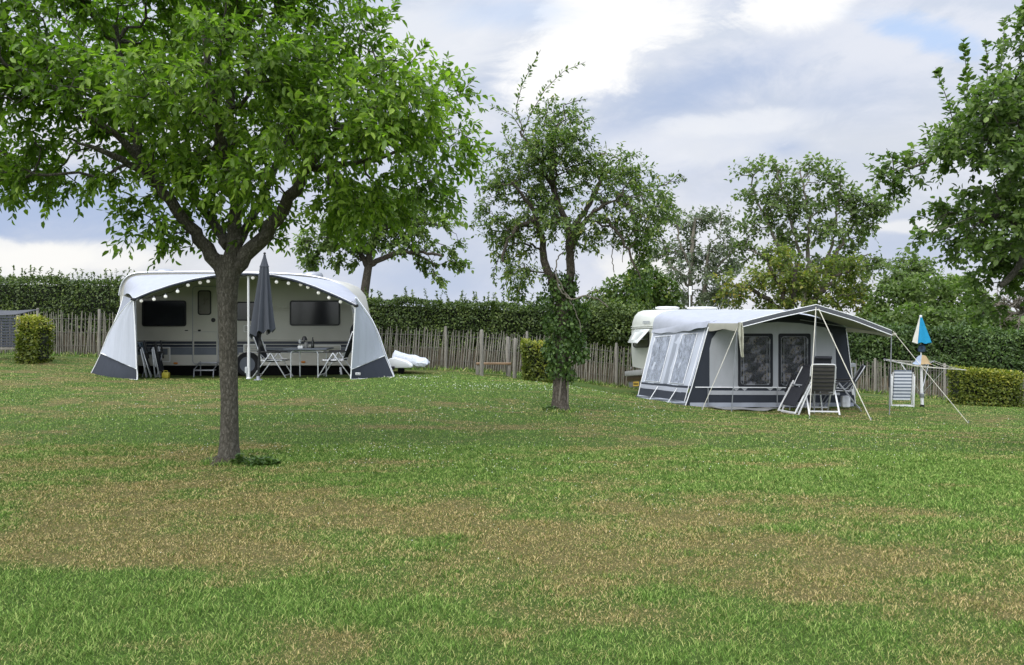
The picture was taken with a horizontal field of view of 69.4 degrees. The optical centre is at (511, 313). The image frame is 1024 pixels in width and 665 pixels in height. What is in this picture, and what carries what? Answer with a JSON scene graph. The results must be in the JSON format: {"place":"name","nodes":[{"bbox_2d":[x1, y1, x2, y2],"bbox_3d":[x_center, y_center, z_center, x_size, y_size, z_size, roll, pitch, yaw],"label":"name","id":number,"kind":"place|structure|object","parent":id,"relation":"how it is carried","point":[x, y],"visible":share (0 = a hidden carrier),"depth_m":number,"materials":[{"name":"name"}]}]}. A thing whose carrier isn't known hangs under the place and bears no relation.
{"place":"outdoors","nodes":[
{"label":"outdoors","id":0,"kind":"place"},
{"bbox_2d":[0,315,1023,664],"bbox_3d":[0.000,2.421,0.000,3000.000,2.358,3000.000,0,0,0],"label":"ground","id":1,"kind":"structure","parent":0,"point":[344,523],"depth_m":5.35,"materials":[{"name":"green plant"}]},
{"bbox_2d":[0,309,38,359],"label":"woven screen","id":2,"kind":"object","parent":1,"relation":"on","point":[5,314],"visible":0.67,"depth_m":20.28,"materials":[{"name":"grey"}]},
{"bbox_2d":[12,314,55,364],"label":"clipped hedge block","id":3,"kind":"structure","parent":1,"relation":"on","point":[33,342],"depth_m":19.84,"materials":[{"name":"green plant"}]},
{"bbox_2d":[0,308,115,355],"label":"paling fence","id":4,"kind":"object","parent":1,"relation":"on","point":[64,341],"visible":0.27,"depth_m":22.61,"materials":[{"name":"wood"}]},
{"bbox_2d":[0,265,134,350],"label":"long hedge","id":5,"kind":"object","parent":1,"relation":"on","point":[66,296],"visible":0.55,"depth_m":24.07,"materials":[{"name":"green plant"}]},
{"bbox_2d":[138,340,151,377],"bbox_3d":[-9.194,1.153,18.511,0.311,0.933,0.570,0,0,-24],"label":"folded chair","id":6,"kind":"object","parent":1,"relation":"on","point":[145,356],"visible":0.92,"depth_m":18.29,"materials":[{"name":"grey metal"}]},
{"bbox_2d":[142,351,163,376],"bbox_3d":[-9.123,1.295,18.750,0.420,0.650,0.360,0,0,0],"label":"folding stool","id":7,"kind":"object","parent":1,"relation":"on","point":[150,352],"visible":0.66,"depth_m":18.71,"materials":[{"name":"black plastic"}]},
{"bbox_2d":[150,340,163,376],"bbox_3d":[-8.989,1.160,18.714,0.264,0.934,0.570,0,0,-13],"label":"folded chair","id":8,"kind":"object","parent":1,"relation":"on","point":[156,358],"visible":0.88,"depth_m":18.53,"materials":[{"name":"grey metal"}]},
{"bbox_2d":[162,370,169,377],"bbox_3d":[-8.520,1.503,18.200,0.170,0.195,0.110,0,0,0],"label":"canister","id":9,"kind":"object","parent":1,"relation":"on","point":[166,374],"visible":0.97,"depth_m":18.15,"materials":[{"name":"yellow plastic"}]},
{"bbox_2d":[193,361,218,376],"bbox_3d":[-7.921,1.452,19.194,0.526,0.393,0.453,0,0,0],"label":"entrance step","id":10,"kind":"object","parent":1,"relation":"on","point":[200,369],"visible":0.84,"depth_m":19.13,"materials":[{"name":"grey metal"}]},
{"bbox_2d":[203,456,231,465],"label":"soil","id":11,"kind":"structure","parent":1,"relation":"on","point":[218,460],"depth_m":7.83,"materials":[{"name":"brown soil"}]},
{"bbox_2d":[230,453,246,463],"bbox_3d":[-2.885,1.544,7.816,0.200,0.128,0.172,0,0,17],"label":"ground ivy","id":12,"kind":"object","parent":1,"relation":"on","point":[239,456],"visible":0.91,"depth_m":7.81,"materials":[{"name":"green plant"}]},
{"bbox_2d":[0,0,497,459],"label":"cherry tree","id":13,"kind":"object","parent":1,"relation":"on","point":[294,103],"visible":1,"depth_m":7.33,"materials":[{"name":"green plant"}]},
{"bbox_2d":[234,455,279,465],"bbox_3d":[-2.705,1.571,7.842,0.489,0.131,0.362,0,0,0],"label":"ground ivy","id":14,"kind":"object","parent":1,"relation":"on","point":[258,460],"visible":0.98,"depth_m":7.79,"materials":[{"name":"green plant"}]},
{"bbox_2d":[249,252,275,380],"bbox_3d":[-5.744,0.068,17.005,0.575,2.950,0.517,0,0,-21],"label":"garden parasol","id":15,"kind":"object","parent":1,"relation":"on","point":[262,321],"visible":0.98,"depth_m":16.90,"materials":[{"name":"grey fabric"}]},
{"bbox_2d":[118,269,422,375],"bbox_3d":[-6.434,0.309,20.688,7.994,3.107,2.325,0,0,0],"label":"touring caravan","id":16,"kind":"object","parent":1,"relation":"on","point":[182,325],"visible":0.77,"depth_m":19.60,"materials":[{"name":"metal"}]},
{"bbox_2d":[142,300,185,325],"bbox_3d":[-9.218,0.004,19.587,1.174,0.687,0.022,0,0,0],"label":"window","id":17,"kind":"structure","parent":16,"relation":"in","point":[157,312],"depth_m":19.59,"materials":[{"name":"black glass"}]},
{"bbox_2d":[192,286,218,363],"bbox_3d":[-8.124,0.314,19.574,0.694,2.077,0.048,0,0,0],"label":"door","id":18,"kind":"structure","parent":16,"relation":"in","point":[205,344],"depth_m":19.58,"materials":[{"name":"grey metal"}]},
{"bbox_2d":[91,273,393,379],"bbox_3d":[-6.971,0.308,18.463,7.994,2.688,2.217,0,0,0],"label":"sun canopy","id":19,"kind":"object","parent":16,"relation":"attached to","point":[118,357],"visible":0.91,"depth_m":17.95,"materials":[{"name":"fabric"}]},
{"bbox_2d":[139,276,353,306],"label":"string lights","id":20,"kind":"object","parent":19,"relation":"hanging from","point":[208,281],"visible":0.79,"depth_m":17.46,"materials":[{"name":"white plastic"},{"name":"glowing warm white bulb glass"}]},
{"bbox_2d":[237,302,253,320],"bbox_3d":[-7.042,-0.055,19.587,0.543,0.507,0.022,0,0,0],"label":"window","id":21,"kind":"structure","parent":16,"relation":"in","point":[241,306],"depth_m":19.59,"materials":[{"name":"grey glass"}]},
{"bbox_2d":[290,300,339,325],"bbox_3d":[-5.222,-0.005,19.587,1.332,0.669,0.022,0,0,0],"label":"window","id":22,"kind":"structure","parent":16,"relation":"in","point":[302,312],"depth_m":19.59,"materials":[{"name":"black glass"}]},
{"bbox_2d":[392,350,429,366],"bbox_3d":[-2.834,1.257,20.753,1.009,0.449,0.774,0,0,0],"label":"coupling cover","id":23,"kind":"object","parent":16,"relation":"on","point":[415,360],"visible":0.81,"depth_m":20.46,"materials":[{"name":"fabric"}]},
{"bbox_2d":[252,332,292,377],"bbox_3d":[-5.911,0.921,18.200,0.882,1.319,0.645,0,0,0],"label":"camping chair","id":24,"kind":"object","parent":1,"relation":"on","point":[264,354],"visible":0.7,"depth_m":18.10,"materials":[{"name":"silver fabric"}]},
{"bbox_2d":[283,347,333,377],"bbox_3d":[-5.011,1.218,18.250,1.050,0.728,0.750,0,0,0],"label":"camping table","id":25,"kind":"object","parent":1,"relation":"on","point":[300,350],"visible":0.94,"depth_m":17.94,"materials":[{"name":"metal"}]},
{"bbox_2d":[317,324,353,377],"bbox_3d":[-4.277,0.913,18.200,0.882,1.319,0.645,0,0,0],"label":"camping chair","id":26,"kind":"object","parent":1,"relation":"on","point":[347,351],"visible":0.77,"depth_m":17.98,"materials":[{"name":"white metal"}]},
{"bbox_2d":[290,178,474,298],"bbox_3d":[-4.720,-1.583,26.768,6.740,6.640,3.071,0,0,0],"label":"orchard tree","id":27,"kind":"object","parent":1,"relation":"on","point":[310,261],"visible":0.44,"depth_m":26.76,"materials":[{"name":"green plant"}]},
{"bbox_2d":[480,330,483,375],"bbox_3d":[-0.864,1.168,21.002,0.114,1.413,0.112,0,0,0],"label":"fence post","id":28,"kind":"object","parent":1,"relation":"on","point":[481,356],"visible":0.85,"depth_m":20.96,"materials":[{"name":"grey wood"}]},
{"bbox_2d":[476,362,510,376],"bbox_3d":[-0.532,1.644,21.400,1.027,0.429,0.240,0,0,0],"label":"wooden bench","id":29,"kind":"object","parent":1,"relation":"on","point":[495,363],"visible":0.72,"depth_m":21.30,"materials":[{"name":"brown wood"}]},
{"bbox_2d":[506,337,509,375],"bbox_3d":[-0.122,1.305,21.602,0.118,1.250,0.116,0,0,0],"label":"fence post","id":30,"kind":"object","parent":1,"relation":"on","point":[507,349],"visible":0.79,"depth_m":21.56,"materials":[{"name":"grey wood"}]},
{"bbox_2d":[364,286,652,382],"bbox_3d":[-0.384,0.784,24.438,10.354,3.339,1.453,0,0,-2],"label":"long hedge","id":31,"kind":"object","parent":1,"relation":"on","point":[511,319],"visible":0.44,"depth_m":24.05,"materials":[{"name":"green plant"}]},
{"bbox_2d":[377,326,641,387],"bbox_3d":[-0.471,1.369,22.600,9.313,2.018,0.189,0,0,-2],"label":"paling fence","id":32,"kind":"object","parent":1,"relation":"on","point":[444,358],"visible":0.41,"depth_m":22.59,"materials":[{"name":"wood"}]},
{"bbox_2d":[0,375,1022,559],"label":"clover flowers","id":33,"kind":"object","parent":1,"relation":"on","point":[499,416],"visible":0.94,"depth_m":10.35,"materials":[{"name":"white plant"}]},
{"bbox_2d":[513,338,516,377],"bbox_3d":[0.078,1.320,21.002,0.124,1.245,0.112,0,0,0],"label":"fence post","id":34,"kind":"object","parent":1,"relation":"on","point":[514,357],"visible":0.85,"depth_m":20.96,"materials":[{"name":"grey wood"}]},
{"bbox_2d":[520,337,552,383],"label":"clipped hedge block","id":35,"kind":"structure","parent":1,"relation":"on","point":[534,365],"depth_m":20.48,"materials":[{"name":"green plant"}]},
{"bbox_2d":[541,404,560,410],"bbox_3d":[0.696,1.650,12.890,0.365,0.143,0.271,0,0,23],"label":"ground ivy","id":36,"kind":"object","parent":1,"relation":"on","point":[547,407],"visible":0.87,"depth_m":12.85,"materials":[{"name":"green plant"}]},
{"bbox_2d":[468,51,690,410],"bbox_3d":[1.166,-1.438,12.897,3.770,6.401,2.342,0,0,24],"label":"ivy clad tree","id":37,"kind":"object","parent":1,"relation":"on","point":[561,137],"visible":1,"depth_m":12.76,"materials":[{"name":"green plant"}]},
{"bbox_2d":[506,268,653,403],"bbox_3d":[1.192,0.447,13.003,2.588,2.530,0.687,0,0,0],"label":"climbing ivy","id":38,"kind":"object","parent":37,"relation":"attached to","point":[551,324],"visible":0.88,"depth_m":12.88,"materials":[{"name":"green plant"}]},
{"bbox_2d":[581,299,636,347],"bbox_3d":[3.270,0.890,24.849,2.596,2.849,2.261,0,0,0],"label":"dark bush","id":39,"kind":"object","parent":1,"relation":"on","point":[619,334],"visible":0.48,"depth_m":24.07,"materials":[{"name":"green plant"}]},
{"bbox_2d":[576,256,684,309],"bbox_3d":[4.343,0.117,27.255,4.341,4.647,2.469,0,0,0],"label":"yellow green thicket","id":40,"kind":"object","parent":1,"relation":"on","point":[659,296],"visible":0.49,"depth_m":26.89,"materials":[{"name":"green plant"}]},
{"bbox_2d":[645,201,750,309],"bbox_3d":[8.333,-1.222,33.065,4.556,7.503,3.102,0,0,0],"label":"birch tree","id":41,"kind":"object","parent":1,"relation":"on","point":[708,256],"visible":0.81,"depth_m":32.92,"materials":[{"name":"green plant"}]},
{"bbox_2d":[625,286,855,395],"bbox_3d":[6.596,0.829,20.939,6.819,3.163,2.261,0,0,-6],"label":"touring caravan","id":42,"kind":"object","parent":1,"relation":"on","point":[641,331],"visible":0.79,"depth_m":20.55,"materials":[{"name":"white plastic"}]},
{"bbox_2d":[628,329,649,347],"bbox_3d":[3.493,0.697,20.461,0.398,0.555,1.632,0,0,0],"label":"window","id":43,"kind":"structure","parent":42,"relation":"in","point":[639,338],"depth_m":20.27,"materials":[{"name":"white plastic"}]},
{"bbox_2d":[707,405,777,410],"bbox_3d":[5.180,2.101,16.385,1.583,0.089,0.470,0,0,0],"label":"groundsheet","id":44,"kind":"object","parent":1,"relation":"on","point":[754,409],"visible":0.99,"depth_m":16.31,"materials":[{"name":"grey fabric"}]},
{"bbox_2d":[707,239,878,319],"bbox_3d":[11.801,-0.183,31.093,7.445,5.660,2.865,0,0,0],"label":"rusty hawthorn","id":45,"kind":"object","parent":1,"relation":"on","point":[802,277],"visible":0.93,"depth_m":30.82,"materials":[{"name":"green plant"}]},
{"bbox_2d":[777,364,811,414],"bbox_3d":[6.219,1.651,16.015,0.717,1.066,0.550,0,0,-22],"label":"folded chair","id":46,"kind":"object","parent":1,"relation":"on","point":[794,395],"visible":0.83,"depth_m":16.00,"materials":[{"name":"black fabric"}]},
{"bbox_2d":[637,304,968,422],"bbox_3d":[6.317,1.072,17.299,5.622,2.532,4.938,0,0,-8],"label":"tent awning","id":47,"kind":"object","parent":1,"relation":"on","point":[716,369],"visible":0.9,"depth_m":16.90,"materials":[{"name":"fabric"}]},
{"bbox_2d":[738,322,743,356],"bbox_3d":[4.857,0.564,15.700,0.114,0.748,0.110,0,0,0],"label":"hanging cloth","id":48,"kind":"object","parent":47,"relation":"hanging from","point":[741,333],"visible":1,"depth_m":15.68,"materials":[{"name":"beige fabric"}]},
{"bbox_2d":[789,382,822,412],"bbox_3d":[6.458,1.851,16.250,0.620,0.616,0.500,0,0,0],"label":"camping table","id":49,"kind":"object","parent":1,"relation":"on","point":[799,385],"visible":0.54,"depth_m":16.03,"materials":[{"name":"grey metal"}]},
{"bbox_2d":[719,151,901,311],"bbox_3d":[13.612,-2.380,33.975,8.402,10.222,3.730,0,0,0],"label":"ash tree","id":50,"kind":"object","parent":1,"relation":"on","point":[790,207],"visible":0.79,"depth_m":33.76,"materials":[{"name":"green leaf"},{"name":"dark bark"}]},
{"bbox_2d":[800,356,839,414],"bbox_3d":[6.667,1.530,16.040,0.645,1.245,0.835,0,0,8],"label":"camping chair","id":51,"kind":"object","parent":1,"relation":"on","point":[823,376],"visible":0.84,"depth_m":15.75,"materials":[{"name":"grey fabric"}]},
{"bbox_2d":[819,364,864,410],"bbox_3d":[7.372,1.645,16.533,0.921,0.998,0.645,0,0,18],"label":"camping chair","id":52,"kind":"object","parent":1,"relation":"on","point":[857,375],"visible":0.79,"depth_m":16.34,"materials":[{"name":"grey metal"}]},
{"bbox_2d":[841,395,849,406],"bbox_3d":[7.488,1.978,16.600,0.190,0.260,0.120,0,0,0],"label":"carrier bag","id":53,"kind":"object","parent":1,"relation":"on","point":[845,400],"visible":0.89,"depth_m":16.54,"materials":[{"name":"white plastic"}]},
{"bbox_2d":[888,368,914,406],"bbox_3d":[9.324,1.772,17.685,0.570,0.932,0.162,0,0,3],"label":"folded chair","id":54,"kind":"object","parent":1,"relation":"on","point":[902,382],"visible":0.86,"depth_m":17.63,"materials":[{"name":"white paint"}]},
{"bbox_2d":[884,359,963,406],"bbox_3d":[9.783,1.705,17.884,1.717,1.212,1.421,0,0,14],"label":"rotary clothes line","id":55,"kind":"object","parent":1,"relation":"on","point":[921,395],"visible":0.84,"depth_m":17.72,"materials":[{"name":"white paint"}]},
{"bbox_2d":[912,315,930,365],"bbox_3d":[9.844,0.659,17.750,0.462,1.234,0.360,0,0,0],"label":"beach parasol","id":56,"kind":"object","parent":55,"relation":"on","point":[921,334],"visible":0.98,"depth_m":17.67,"materials":[{"name":"blue fabric"}]},
{"bbox_2d":[918,344,925,351],"bbox_3d":[9.835,0.843,17.750,0.159,0.190,0.166,0,0,45],"label":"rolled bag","id":57,"kind":"object","parent":56,"relation":"attached to","point":[921,348],"visible":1,"depth_m":17.70,"materials":[{"name":"blue fabric"}]},
{"bbox_2d":[913,355,931,364],"bbox_3d":[9.851,1.117,17.750,0.425,0.232,0.381,0,0,0],"label":"sun hat","id":58,"kind":"object","parent":55,"relation":"on","point":[921,359],"visible":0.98,"depth_m":17.66,"materials":[{"name":"beige fabric"}]},
{"bbox_2d":[873,251,988,298],"bbox_3d":[17.221,0.056,30.736,5.109,5.495,2.677,0,0,0],"label":"loose grey shrub","id":59,"kind":"object","parent":1,"relation":"on","point":[914,265],"visible":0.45,"depth_m":30.60,"materials":[{"name":"green plant"}]},
{"bbox_2d":[843,314,1023,392],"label":"long hedge","id":60,"kind":"object","parent":1,"relation":"on","point":[997,347],"visible":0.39,"depth_m":24.39,"materials":[{"name":"green plant"}]},
{"bbox_2d":[852,358,1023,403],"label":"paling fence","id":61,"kind":"object","parent":1,"relation":"on","point":[882,386],"visible":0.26,"depth_m":23.29,"materials":[{"name":"wood"}]},
{"bbox_2d":[855,272,1023,335],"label":"broad green tree","id":62,"kind":"object","parent":1,"relation":"on","point":[938,307],"visible":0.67,"depth_m":28.43,"materials":[{"name":"green plant"}]},
{"bbox_2d":[862,0,1023,331],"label":"apple tree","id":63,"kind":"object","parent":1,"relation":"on","point":[999,122],"visible":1,"depth_m":9.11,"materials":[{"name":"green plant"}]},
{"bbox_2d":[945,364,1023,407],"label":"clipped hedge block","id":64,"kind":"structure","parent":1,"relation":"on","point":[989,386],"depth_m":19.01,"materials":[{"name":"green plant"}]},
{"bbox_2d":[981,286,1023,329],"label":"bare tree","id":65,"kind":"object","parent":1,"relation":"on","point":[1016,303],"visible":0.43,"depth_m":27.87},
{"bbox_3d":[-9.255,1.149,18.320,0.175,0.886,0.018,0,0,0],"label":"towel rail","id":66,"kind":"object","parent":1,"relation":"on","visible":0},
{"bbox_2d":[137,342,144,352],"bbox_3d":[-9.170,0.848,18.338,0.121,0.272,0.216,0,0,44],"label":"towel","id":67,"kind":"object","parent":66,"relation":"hanging from","point":[140,344],"visible":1,"depth_m":18.32,"materials":[{"name":"fabric"}]},
{"bbox_2d":[0,0,1023,314],"label":"sky","id":68,"kind":"structure","parent":0,"point":[697,87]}
]}

